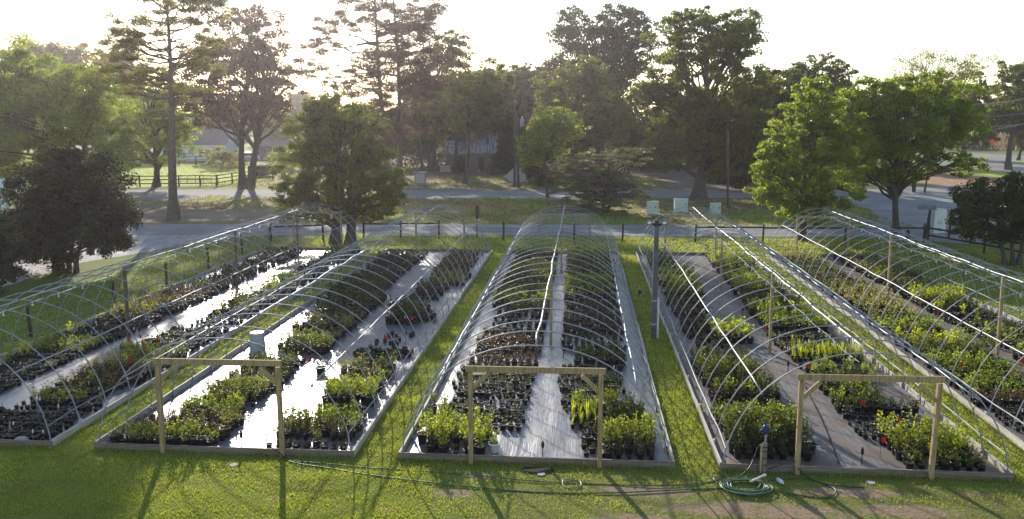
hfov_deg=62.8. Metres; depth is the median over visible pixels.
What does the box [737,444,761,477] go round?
supply hose
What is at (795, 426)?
potted plant
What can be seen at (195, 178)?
farm gate
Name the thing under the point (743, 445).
potted plant
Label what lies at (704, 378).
potted plant
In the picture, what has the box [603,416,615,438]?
potted plant
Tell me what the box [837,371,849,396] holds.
potted plant
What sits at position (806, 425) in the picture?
potted plant
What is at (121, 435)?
potted plant
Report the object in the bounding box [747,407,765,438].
potted plant
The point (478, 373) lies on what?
painted board
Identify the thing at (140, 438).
potted plant
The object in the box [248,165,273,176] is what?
dump trailer
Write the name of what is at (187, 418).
potted plant
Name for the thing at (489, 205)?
earth strip
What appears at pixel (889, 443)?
potted plant
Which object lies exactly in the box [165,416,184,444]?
potted plant
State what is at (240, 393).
potted plants mass
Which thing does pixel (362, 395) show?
potted plant
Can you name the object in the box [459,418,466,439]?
potted plant
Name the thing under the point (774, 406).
potted plant
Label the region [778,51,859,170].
oak tree
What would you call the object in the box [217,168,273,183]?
pasture fence
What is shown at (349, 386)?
potted plant
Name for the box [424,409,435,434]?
potted plant
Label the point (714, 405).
potted plant
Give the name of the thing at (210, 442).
potted plant
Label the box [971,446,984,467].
potted plant
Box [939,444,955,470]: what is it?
potted plant
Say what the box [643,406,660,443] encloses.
potted plant
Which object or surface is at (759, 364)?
potted plant
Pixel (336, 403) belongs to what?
potted plant
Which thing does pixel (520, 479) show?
hose line
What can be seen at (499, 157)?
shrub
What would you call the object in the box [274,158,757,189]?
woodland floor
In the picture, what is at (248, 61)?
maple tree
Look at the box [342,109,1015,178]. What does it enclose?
undergrowth
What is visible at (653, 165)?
bare trunk
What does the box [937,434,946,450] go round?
potted plant
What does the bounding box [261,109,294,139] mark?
background tree
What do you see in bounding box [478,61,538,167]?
background tree
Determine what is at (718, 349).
potted plant
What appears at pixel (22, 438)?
stone
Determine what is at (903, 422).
potted plant
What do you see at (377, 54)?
pine tree
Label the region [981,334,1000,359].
potted plant
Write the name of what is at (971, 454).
potted plant
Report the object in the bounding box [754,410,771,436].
potted plant
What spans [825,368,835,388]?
potted plant
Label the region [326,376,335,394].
potted plant
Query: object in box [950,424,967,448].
potted plant
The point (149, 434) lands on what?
potted plant
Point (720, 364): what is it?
potted plant
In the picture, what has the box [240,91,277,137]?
background tree
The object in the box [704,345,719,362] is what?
potted plant
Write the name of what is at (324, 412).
potted plant
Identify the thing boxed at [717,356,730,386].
potted plant
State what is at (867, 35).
sky
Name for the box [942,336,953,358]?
potted plant
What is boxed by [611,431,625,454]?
potted plant
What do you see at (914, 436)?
potted plant
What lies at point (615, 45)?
oak tree
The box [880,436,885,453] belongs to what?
marking flag
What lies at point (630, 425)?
potted plant
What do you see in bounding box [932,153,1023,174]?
crossroad
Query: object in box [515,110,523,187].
utility pole
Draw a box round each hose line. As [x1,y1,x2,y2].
[282,456,722,493]
[283,460,724,485]
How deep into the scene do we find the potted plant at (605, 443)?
19.64 m
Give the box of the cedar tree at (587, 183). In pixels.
[544,147,655,213]
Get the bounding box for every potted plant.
[107,415,121,442]
[117,423,123,438]
[125,419,133,441]
[127,423,136,443]
[134,419,145,443]
[142,422,150,442]
[145,425,154,443]
[148,421,158,442]
[152,426,159,443]
[158,425,174,444]
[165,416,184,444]
[177,426,191,444]
[182,411,193,426]
[184,419,199,445]
[187,418,201,436]
[192,425,208,445]
[196,413,206,428]
[204,429,213,445]
[212,427,218,444]
[215,403,233,437]
[231,407,242,427]
[273,419,278,438]
[274,408,289,435]
[283,406,295,427]
[284,420,293,439]
[286,417,295,435]
[290,405,310,436]
[291,407,300,424]
[293,426,301,439]
[294,405,304,424]
[298,421,311,440]
[299,401,312,428]
[303,410,312,433]
[310,422,321,447]
[311,416,322,434]
[312,402,331,427]
[312,409,321,428]
[315,365,325,374]
[317,379,333,405]
[318,410,334,437]
[320,409,329,426]
[324,399,337,430]
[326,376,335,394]
[328,415,338,437]
[328,422,336,440]
[329,412,339,428]
[330,375,345,405]
[334,374,350,406]
[336,374,346,393]
[338,403,347,424]
[338,412,346,432]
[338,422,345,440]
[343,376,353,402]
[343,410,351,430]
[346,385,357,404]
[346,418,360,437]
[348,372,362,402]
[350,399,360,417]
[350,405,364,431]
[355,379,371,403]
[361,375,375,406]
[361,377,371,393]
[370,368,380,396]
[415,413,428,444]
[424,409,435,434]
[425,414,442,450]
[425,427,437,452]
[435,403,447,432]
[436,424,447,452]
[437,420,454,449]
[442,412,457,440]
[447,405,459,433]
[448,419,461,443]
[456,414,479,450]
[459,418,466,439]
[464,437,467,453]
[467,406,482,426]
[473,413,492,448]
[473,424,487,454]
[481,412,493,436]
[482,417,494,441]
[602,422,614,442]
[602,424,618,454]
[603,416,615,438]
[604,438,615,458]
[609,424,623,443]
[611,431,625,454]
[613,413,626,443]
[614,441,624,458]
[615,416,628,439]
[622,418,636,443]
[623,430,634,445]
[624,417,635,442]
[633,411,650,442]
[633,420,644,441]
[633,431,645,444]
[634,433,644,455]
[635,441,645,459]
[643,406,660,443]
[643,423,653,445]
[646,432,655,455]
[646,434,656,445]
[648,448,654,460]
[694,342,706,374]
[696,358,703,377]
[697,355,712,386]
[701,348,716,374]
[703,355,715,380]
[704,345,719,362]
[709,365,720,385]
[711,396,724,420]
[712,354,727,381]
[713,341,720,356]
[713,405,723,427]
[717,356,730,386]
[717,409,727,431]
[720,350,729,374]
[720,403,740,440]
[721,405,735,436]
[721,416,746,454]
[722,356,736,376]
[725,343,736,368]
[725,408,738,439]
[728,352,743,376]
[728,363,738,380]
[730,399,744,432]
[731,346,742,368]
[731,436,741,458]
[732,399,751,434]
[735,408,752,437]
[736,354,747,375]
[737,357,750,383]
[737,422,756,454]
[738,414,751,449]
[742,402,763,426]
[744,439,752,458]
[745,360,758,382]
[746,421,760,449]
[747,357,764,378]
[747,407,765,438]
[750,413,759,438]
[750,421,763,455]
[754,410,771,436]
[755,366,767,381]
[757,411,779,455]
[757,442,761,458]
[758,414,775,441]
[762,394,777,423]
[765,399,782,426]
[766,405,781,440]
[767,442,774,459]
[774,421,787,449]
[774,423,788,439]
[776,414,795,446]
[776,437,782,454]
[777,438,789,459]
[778,408,791,438]
[779,404,787,427]
[786,404,796,434]
[791,417,809,438]
[792,415,805,442]
[794,419,820,456]
[801,434,814,461]
[816,367,826,389]
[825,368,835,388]
[829,367,844,396]
[832,365,843,386]
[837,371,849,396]
[839,360,850,387]
[848,381,861,398]
[851,364,859,387]
[851,371,861,388]
[858,366,871,388]
[859,370,873,398]
[869,382,885,404]
[873,410,896,445]
[884,429,896,450]
[890,409,911,445]
[891,428,900,454]
[891,434,908,460]
[896,423,908,446]
[899,429,916,454]
[902,442,913,464]
[904,448,917,468]
[907,422,922,451]
[907,442,917,459]
[912,331,924,357]
[912,414,929,441]
[914,337,926,359]
[914,429,926,450]
[914,450,923,465]
[915,431,928,460]
[918,453,927,469]
[920,426,931,446]
[921,334,932,358]
[922,337,937,355]
[922,412,941,441]
[924,330,935,346]
[924,436,930,455]
[926,330,945,356]
[930,440,944,461]
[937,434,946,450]
[937,446,948,466]
[938,423,947,442]
[938,439,955,460]
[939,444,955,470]
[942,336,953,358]
[942,429,954,446]
[943,419,963,446]
[946,340,955,355]
[946,435,959,449]
[948,443,959,466]
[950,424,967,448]
[952,426,970,462]
[952,449,962,470]
[953,332,966,357]
[958,427,974,452]
[960,329,976,358]
[961,452,969,466]
[965,443,974,460]
[965,453,973,470]
[969,338,981,358]
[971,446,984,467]
[974,341,986,362]
[974,454,987,471]
[976,329,993,352]
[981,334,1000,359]
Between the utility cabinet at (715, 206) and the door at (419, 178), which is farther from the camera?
the door at (419, 178)
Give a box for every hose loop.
[562,479,581,488]
[755,477,835,498]
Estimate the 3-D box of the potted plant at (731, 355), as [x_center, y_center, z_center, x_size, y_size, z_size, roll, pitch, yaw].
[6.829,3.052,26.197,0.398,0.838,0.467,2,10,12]
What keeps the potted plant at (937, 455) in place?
on the ground cloth at (848, 443)
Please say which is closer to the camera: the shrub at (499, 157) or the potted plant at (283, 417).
the potted plant at (283, 417)
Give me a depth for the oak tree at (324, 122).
51.24 m
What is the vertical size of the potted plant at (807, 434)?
0.925 m
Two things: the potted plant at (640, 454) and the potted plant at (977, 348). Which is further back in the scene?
the potted plant at (977, 348)
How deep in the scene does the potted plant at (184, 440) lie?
20.09 m
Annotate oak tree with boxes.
[266,90,413,244]
[406,28,476,170]
[525,54,647,180]
[540,1,667,170]
[622,4,791,199]
[706,63,832,183]
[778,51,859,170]
[912,71,1010,163]
[979,59,1023,169]
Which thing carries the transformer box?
on the woodland floor
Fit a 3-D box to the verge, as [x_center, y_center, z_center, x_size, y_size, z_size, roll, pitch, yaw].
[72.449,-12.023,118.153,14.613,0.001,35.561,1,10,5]
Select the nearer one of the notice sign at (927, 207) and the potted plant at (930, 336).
the potted plant at (930, 336)
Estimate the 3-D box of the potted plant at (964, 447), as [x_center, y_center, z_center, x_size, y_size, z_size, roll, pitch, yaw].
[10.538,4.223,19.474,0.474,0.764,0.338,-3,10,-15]
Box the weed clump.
[695,404,706,415]
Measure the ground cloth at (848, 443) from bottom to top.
0.035 m
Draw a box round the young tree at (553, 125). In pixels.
[513,99,585,197]
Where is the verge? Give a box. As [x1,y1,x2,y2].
[948,167,1023,176]
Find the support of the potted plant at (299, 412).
on the ground cloth at (300, 386)
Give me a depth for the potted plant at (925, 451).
19.29 m
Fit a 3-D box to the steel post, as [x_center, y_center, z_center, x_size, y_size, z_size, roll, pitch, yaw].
[5.069,0.730,29.714,0.700,4.280,0.300,1,10,5]
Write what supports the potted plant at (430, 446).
on the ground cloth at (547, 420)
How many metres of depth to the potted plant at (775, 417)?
20.35 m
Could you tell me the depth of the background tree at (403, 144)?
137.01 m
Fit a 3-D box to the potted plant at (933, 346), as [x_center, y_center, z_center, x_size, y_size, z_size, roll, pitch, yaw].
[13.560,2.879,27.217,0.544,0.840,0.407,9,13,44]
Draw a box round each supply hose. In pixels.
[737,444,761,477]
[768,459,864,487]
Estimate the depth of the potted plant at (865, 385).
23.49 m
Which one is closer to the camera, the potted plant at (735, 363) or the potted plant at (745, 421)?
the potted plant at (745, 421)
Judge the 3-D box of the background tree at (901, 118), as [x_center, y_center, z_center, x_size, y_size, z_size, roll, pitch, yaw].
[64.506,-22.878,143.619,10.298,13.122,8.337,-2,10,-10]
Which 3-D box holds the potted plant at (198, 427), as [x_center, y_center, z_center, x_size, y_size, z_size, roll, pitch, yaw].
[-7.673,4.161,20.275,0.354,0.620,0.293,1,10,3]
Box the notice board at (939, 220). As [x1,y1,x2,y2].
[925,210,951,238]
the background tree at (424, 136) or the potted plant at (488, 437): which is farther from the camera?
the background tree at (424, 136)
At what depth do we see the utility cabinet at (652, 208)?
67.99 m
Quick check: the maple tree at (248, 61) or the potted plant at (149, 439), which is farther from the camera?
the maple tree at (248, 61)
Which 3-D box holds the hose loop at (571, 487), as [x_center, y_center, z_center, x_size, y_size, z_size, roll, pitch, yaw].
[1.291,4.838,18.100,0.433,0.045,0.468,1,10,5]
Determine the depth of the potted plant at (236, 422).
21.31 m
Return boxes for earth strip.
[439,204,538,209]
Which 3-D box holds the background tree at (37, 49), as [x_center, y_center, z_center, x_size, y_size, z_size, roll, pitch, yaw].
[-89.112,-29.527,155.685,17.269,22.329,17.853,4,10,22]
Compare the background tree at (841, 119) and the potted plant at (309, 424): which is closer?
the potted plant at (309, 424)
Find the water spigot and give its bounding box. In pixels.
[759,422,768,473]
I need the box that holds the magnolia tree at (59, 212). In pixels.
[0,144,143,273]
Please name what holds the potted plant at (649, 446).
on the ground cloth at (547, 420)
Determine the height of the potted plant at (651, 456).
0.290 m
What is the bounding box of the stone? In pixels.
[14,436,29,439]
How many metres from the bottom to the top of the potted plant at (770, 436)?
1.073 m
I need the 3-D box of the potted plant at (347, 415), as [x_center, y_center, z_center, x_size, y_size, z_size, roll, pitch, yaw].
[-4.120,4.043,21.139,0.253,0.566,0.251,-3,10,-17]
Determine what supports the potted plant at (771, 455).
on the ground cloth at (848, 443)
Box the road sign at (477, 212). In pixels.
[475,205,478,237]
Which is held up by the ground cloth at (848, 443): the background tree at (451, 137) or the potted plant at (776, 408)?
the potted plant at (776, 408)
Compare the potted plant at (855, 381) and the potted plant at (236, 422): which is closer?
the potted plant at (236, 422)
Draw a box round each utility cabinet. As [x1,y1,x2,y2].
[644,201,660,215]
[671,198,689,213]
[710,202,722,215]
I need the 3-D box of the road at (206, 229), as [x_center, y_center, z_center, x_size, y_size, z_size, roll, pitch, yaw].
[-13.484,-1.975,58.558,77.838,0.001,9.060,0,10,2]
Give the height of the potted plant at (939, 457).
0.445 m
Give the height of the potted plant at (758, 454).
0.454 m
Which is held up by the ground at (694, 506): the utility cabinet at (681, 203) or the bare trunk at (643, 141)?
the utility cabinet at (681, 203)
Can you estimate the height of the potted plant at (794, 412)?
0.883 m
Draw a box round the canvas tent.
[503,167,531,182]
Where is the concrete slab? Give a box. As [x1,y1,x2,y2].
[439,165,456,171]
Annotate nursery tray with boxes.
[842,411,868,420]
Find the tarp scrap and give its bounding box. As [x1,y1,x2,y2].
[521,467,553,471]
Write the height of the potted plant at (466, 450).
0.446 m
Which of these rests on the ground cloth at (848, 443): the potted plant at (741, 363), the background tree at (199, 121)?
the potted plant at (741, 363)
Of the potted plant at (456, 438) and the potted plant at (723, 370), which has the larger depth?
the potted plant at (723, 370)
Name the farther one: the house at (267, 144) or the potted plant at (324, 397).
the house at (267, 144)
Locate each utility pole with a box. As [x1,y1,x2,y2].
[513,100,515,186]
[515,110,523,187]
[727,130,728,208]
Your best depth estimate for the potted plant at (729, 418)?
20.20 m
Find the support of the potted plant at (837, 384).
on the ground cloth at (848, 443)
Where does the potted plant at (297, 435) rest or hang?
on the ground cloth at (300, 386)
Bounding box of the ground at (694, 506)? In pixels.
[0,126,1023,518]
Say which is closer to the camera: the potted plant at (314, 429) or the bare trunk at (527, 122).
the potted plant at (314, 429)
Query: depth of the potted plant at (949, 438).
19.55 m
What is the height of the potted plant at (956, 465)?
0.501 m
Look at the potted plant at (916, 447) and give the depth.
19.54 m
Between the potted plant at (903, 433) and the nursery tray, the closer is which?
the potted plant at (903, 433)
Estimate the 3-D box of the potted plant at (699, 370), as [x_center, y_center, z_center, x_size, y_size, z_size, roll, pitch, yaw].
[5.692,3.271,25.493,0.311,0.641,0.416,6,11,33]
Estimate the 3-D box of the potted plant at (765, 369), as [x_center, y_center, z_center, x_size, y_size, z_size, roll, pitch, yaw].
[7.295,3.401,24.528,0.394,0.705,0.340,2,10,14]
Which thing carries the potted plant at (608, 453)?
on the ground cloth at (547, 420)
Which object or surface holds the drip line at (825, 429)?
on the ground cloth at (848, 443)
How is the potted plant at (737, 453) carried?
on the ground cloth at (848, 443)
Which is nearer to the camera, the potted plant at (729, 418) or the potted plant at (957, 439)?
the potted plant at (957, 439)
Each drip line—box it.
[266,428,284,458]
[804,384,838,463]
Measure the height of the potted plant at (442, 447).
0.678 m
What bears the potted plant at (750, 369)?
on the ground cloth at (848, 443)
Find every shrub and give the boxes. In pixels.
[0,222,32,293]
[198,145,237,168]
[263,148,305,169]
[450,155,468,173]
[485,133,521,174]
[488,429,498,452]
[519,154,564,187]
[714,141,785,189]
[944,170,1023,265]
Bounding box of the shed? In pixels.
[444,133,497,170]
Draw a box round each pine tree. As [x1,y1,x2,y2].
[78,0,236,220]
[294,0,444,168]
[356,0,454,175]
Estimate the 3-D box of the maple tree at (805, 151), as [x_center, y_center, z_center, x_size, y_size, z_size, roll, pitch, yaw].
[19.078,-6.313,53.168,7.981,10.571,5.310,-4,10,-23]
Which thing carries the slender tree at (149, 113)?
on the pasture
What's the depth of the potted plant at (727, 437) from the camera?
20.45 m
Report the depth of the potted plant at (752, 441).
19.90 m
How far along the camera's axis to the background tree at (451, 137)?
139.18 m
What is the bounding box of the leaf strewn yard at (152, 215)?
[0,199,488,223]
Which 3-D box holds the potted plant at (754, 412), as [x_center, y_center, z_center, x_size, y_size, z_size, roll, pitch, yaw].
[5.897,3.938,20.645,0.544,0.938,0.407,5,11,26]
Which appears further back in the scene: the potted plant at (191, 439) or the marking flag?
the potted plant at (191, 439)
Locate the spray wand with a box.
[750,474,766,481]
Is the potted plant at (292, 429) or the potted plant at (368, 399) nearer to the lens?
the potted plant at (292, 429)
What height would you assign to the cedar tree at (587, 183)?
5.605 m
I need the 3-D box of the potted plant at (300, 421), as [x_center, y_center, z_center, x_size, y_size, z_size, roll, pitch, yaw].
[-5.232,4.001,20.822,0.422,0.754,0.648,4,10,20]
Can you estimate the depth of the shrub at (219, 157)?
130.55 m
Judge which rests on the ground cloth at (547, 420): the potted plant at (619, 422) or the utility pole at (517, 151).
the potted plant at (619, 422)
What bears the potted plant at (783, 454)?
on the ground cloth at (848, 443)
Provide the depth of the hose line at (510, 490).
17.83 m
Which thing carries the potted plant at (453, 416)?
on the ground cloth at (547, 420)
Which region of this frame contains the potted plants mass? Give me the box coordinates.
[0,242,1023,459]
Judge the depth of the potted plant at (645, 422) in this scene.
20.24 m
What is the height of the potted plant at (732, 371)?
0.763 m
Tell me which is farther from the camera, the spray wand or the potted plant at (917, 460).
the potted plant at (917, 460)
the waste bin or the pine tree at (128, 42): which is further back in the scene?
the pine tree at (128, 42)
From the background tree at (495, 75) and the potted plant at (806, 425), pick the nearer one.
the potted plant at (806, 425)
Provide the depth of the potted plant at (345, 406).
21.38 m
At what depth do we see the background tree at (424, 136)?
130.70 m
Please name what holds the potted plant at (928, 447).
on the ground cloth at (848, 443)
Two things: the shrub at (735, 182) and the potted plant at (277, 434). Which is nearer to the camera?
the potted plant at (277, 434)
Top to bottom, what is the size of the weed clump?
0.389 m
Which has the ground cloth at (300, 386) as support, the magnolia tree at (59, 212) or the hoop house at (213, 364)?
the hoop house at (213, 364)
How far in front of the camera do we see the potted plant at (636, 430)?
20.05 m
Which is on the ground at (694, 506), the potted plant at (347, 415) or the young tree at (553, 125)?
the young tree at (553, 125)
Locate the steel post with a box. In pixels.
[647,220,666,338]
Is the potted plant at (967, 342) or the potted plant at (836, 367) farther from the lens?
the potted plant at (967, 342)
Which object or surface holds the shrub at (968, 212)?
on the ground at (694, 506)
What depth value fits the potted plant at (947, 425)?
20.05 m
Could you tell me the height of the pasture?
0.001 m
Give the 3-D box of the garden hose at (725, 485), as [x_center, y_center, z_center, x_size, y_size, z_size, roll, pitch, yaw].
[4.997,4.832,17.887,1.112,0.092,0.886,1,10,5]
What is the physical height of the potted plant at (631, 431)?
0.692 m
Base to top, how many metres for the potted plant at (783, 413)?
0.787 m
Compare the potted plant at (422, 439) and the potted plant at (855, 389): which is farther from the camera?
the potted plant at (855, 389)
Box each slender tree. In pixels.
[94,66,206,186]
[432,56,517,183]
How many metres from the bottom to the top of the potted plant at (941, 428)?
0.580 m
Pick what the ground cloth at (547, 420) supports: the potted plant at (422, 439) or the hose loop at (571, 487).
the potted plant at (422, 439)
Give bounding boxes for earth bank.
[918,169,1020,186]
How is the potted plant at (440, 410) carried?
on the ground cloth at (547, 420)
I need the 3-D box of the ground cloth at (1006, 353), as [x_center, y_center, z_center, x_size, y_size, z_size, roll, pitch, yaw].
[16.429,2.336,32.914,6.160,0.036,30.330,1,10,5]
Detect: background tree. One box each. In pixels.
[0,38,69,157]
[39,42,99,147]
[87,47,159,156]
[159,107,190,135]
[190,105,208,128]
[203,105,249,141]
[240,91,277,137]
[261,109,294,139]
[285,91,311,136]
[285,109,304,142]
[379,101,413,156]
[395,89,448,159]
[405,100,440,166]
[439,69,478,140]
[457,82,507,142]
[473,67,511,85]
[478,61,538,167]
[500,66,564,112]
[515,64,558,168]
[559,85,588,162]
[610,94,652,170]
[643,103,683,167]
[830,97,872,166]
[869,89,916,163]
[1001,122,1023,159]
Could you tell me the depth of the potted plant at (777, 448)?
19.63 m
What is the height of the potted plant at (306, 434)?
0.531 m
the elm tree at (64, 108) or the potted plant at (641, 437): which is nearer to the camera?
the potted plant at (641, 437)
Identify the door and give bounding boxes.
[415,174,424,182]
[478,157,483,170]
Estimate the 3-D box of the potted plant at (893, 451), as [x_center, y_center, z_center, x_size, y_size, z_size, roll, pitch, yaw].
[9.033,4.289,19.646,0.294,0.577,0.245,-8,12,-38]
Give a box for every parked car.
[244,152,259,158]
[258,149,271,159]
[967,143,987,149]
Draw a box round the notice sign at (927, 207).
[918,205,936,239]
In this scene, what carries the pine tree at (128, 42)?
on the leaf strewn yard at (152, 215)
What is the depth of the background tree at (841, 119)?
133.17 m
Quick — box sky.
[0,0,1023,120]
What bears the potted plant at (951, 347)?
on the ground cloth at (1006, 353)
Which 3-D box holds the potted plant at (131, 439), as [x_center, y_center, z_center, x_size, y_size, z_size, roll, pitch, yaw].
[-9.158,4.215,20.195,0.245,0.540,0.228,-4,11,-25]
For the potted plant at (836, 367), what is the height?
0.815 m
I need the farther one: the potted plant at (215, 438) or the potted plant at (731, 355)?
the potted plant at (731, 355)
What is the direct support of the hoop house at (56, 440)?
on the ground cloth at (13, 396)
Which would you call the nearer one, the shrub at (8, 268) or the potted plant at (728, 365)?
the potted plant at (728, 365)
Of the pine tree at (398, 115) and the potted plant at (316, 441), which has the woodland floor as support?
the pine tree at (398, 115)
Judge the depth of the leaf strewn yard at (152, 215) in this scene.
70.25 m
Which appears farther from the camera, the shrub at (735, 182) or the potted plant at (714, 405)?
the shrub at (735, 182)
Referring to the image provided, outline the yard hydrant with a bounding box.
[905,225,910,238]
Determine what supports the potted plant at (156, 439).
on the ground cloth at (300, 386)
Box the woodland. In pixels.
[103,81,987,158]
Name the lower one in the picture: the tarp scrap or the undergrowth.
the tarp scrap
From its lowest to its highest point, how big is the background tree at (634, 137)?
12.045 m
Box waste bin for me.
[249,331,266,356]
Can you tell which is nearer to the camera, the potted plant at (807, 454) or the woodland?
the potted plant at (807, 454)
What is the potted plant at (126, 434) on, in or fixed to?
on the ground cloth at (300, 386)
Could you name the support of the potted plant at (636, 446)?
on the ground cloth at (547, 420)
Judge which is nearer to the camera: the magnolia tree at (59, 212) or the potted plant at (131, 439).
the potted plant at (131, 439)
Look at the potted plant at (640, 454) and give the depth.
19.32 m
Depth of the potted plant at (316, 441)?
20.07 m
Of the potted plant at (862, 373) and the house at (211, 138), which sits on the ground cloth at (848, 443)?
the potted plant at (862, 373)
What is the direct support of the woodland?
on the ground at (694, 506)
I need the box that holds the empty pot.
[804,441,819,453]
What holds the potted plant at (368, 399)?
on the ground cloth at (300, 386)
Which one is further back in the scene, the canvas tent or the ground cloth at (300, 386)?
the canvas tent
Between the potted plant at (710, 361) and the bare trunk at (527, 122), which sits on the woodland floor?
the bare trunk at (527, 122)
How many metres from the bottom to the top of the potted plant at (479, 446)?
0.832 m
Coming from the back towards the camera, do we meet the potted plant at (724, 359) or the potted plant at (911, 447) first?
the potted plant at (724, 359)
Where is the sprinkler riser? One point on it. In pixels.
(862, 451)
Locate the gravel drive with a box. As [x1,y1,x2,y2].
[0,235,255,286]
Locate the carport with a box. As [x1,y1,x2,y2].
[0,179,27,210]
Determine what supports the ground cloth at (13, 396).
on the ground at (694, 506)
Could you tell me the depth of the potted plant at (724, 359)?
25.77 m
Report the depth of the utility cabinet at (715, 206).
67.98 m
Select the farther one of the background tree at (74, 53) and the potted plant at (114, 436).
the background tree at (74, 53)
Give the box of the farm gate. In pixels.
[179,176,211,184]
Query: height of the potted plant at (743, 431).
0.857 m
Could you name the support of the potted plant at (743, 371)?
on the ground cloth at (848, 443)
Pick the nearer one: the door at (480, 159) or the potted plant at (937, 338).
the potted plant at (937, 338)
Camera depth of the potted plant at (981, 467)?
18.61 m
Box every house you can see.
[0,204,368,447]
[94,205,492,457]
[159,129,238,160]
[258,140,326,155]
[398,206,674,468]
[636,207,1013,479]
[766,208,1023,449]
[992,130,1017,150]
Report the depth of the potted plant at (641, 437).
19.79 m
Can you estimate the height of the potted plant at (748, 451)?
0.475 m
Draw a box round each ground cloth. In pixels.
[0,249,363,440]
[106,251,489,449]
[405,252,668,460]
[639,254,999,471]
[773,256,1023,441]
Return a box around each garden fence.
[0,225,270,342]
[270,220,925,242]
[927,224,1023,257]
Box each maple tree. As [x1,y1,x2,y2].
[167,3,307,186]
[742,75,871,241]
[835,67,994,233]
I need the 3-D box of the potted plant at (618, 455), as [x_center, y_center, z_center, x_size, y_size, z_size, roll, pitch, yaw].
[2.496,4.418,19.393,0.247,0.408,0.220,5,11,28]
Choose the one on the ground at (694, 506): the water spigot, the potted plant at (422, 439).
the water spigot
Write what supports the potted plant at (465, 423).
on the ground cloth at (547, 420)
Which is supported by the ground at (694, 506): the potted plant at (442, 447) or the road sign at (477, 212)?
the road sign at (477, 212)
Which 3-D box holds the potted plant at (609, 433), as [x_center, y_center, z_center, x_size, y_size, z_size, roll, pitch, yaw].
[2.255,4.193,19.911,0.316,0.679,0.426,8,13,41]
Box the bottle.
[776,477,783,483]
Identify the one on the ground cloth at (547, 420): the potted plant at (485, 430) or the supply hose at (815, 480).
the potted plant at (485, 430)
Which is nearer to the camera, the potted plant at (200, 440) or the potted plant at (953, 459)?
the potted plant at (953, 459)
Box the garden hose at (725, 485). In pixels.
[720,477,772,496]
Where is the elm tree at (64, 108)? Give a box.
[0,32,152,187]
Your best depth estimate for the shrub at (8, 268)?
37.20 m
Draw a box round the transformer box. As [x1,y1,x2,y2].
[414,172,426,184]
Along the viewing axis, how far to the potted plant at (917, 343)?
27.23 m
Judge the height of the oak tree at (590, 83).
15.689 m
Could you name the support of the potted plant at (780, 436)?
on the ground cloth at (848, 443)
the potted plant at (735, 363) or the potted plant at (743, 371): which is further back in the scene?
the potted plant at (735, 363)
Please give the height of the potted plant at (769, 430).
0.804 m
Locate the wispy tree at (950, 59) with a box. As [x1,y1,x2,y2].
[887,45,999,191]
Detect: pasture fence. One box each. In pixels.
[116,175,217,186]
[140,155,273,165]
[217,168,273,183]
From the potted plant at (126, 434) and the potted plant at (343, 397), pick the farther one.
the potted plant at (343, 397)
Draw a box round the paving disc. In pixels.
[866,480,874,484]
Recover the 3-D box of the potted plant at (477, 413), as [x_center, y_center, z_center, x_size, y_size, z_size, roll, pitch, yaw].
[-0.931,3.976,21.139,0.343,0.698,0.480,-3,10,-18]
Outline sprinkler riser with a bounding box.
[861,447,863,464]
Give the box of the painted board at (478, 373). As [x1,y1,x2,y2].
[473,372,485,374]
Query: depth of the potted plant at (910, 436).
19.84 m
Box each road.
[0,190,842,200]
[13,224,857,236]
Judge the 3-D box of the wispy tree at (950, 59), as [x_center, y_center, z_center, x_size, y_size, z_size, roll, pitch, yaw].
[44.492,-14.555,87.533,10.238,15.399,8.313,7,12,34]
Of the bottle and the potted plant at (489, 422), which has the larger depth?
the potted plant at (489, 422)
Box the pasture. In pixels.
[0,163,247,188]
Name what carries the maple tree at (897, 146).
on the parking lot
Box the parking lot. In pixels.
[833,186,1021,242]
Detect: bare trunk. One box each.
[418,100,423,169]
[523,94,528,162]
[640,106,647,171]
[652,105,658,170]
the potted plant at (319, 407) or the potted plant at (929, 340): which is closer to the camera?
the potted plant at (319, 407)
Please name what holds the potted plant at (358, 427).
on the ground cloth at (300, 386)
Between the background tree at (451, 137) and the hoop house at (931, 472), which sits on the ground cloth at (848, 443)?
the hoop house at (931, 472)
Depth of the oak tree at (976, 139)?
139.62 m
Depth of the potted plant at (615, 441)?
19.86 m
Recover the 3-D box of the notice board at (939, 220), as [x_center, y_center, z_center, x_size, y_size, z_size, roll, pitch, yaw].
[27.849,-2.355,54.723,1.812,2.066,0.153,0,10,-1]
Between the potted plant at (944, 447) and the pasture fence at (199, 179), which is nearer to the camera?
the potted plant at (944, 447)
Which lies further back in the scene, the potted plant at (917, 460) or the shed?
the shed
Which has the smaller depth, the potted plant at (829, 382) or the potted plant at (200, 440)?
the potted plant at (200, 440)
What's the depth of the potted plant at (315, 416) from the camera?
20.95 m
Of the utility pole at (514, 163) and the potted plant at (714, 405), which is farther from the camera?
the utility pole at (514, 163)
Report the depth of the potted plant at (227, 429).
20.68 m
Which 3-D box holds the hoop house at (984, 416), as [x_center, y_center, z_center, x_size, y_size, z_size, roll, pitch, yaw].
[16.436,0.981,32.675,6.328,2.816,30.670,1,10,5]

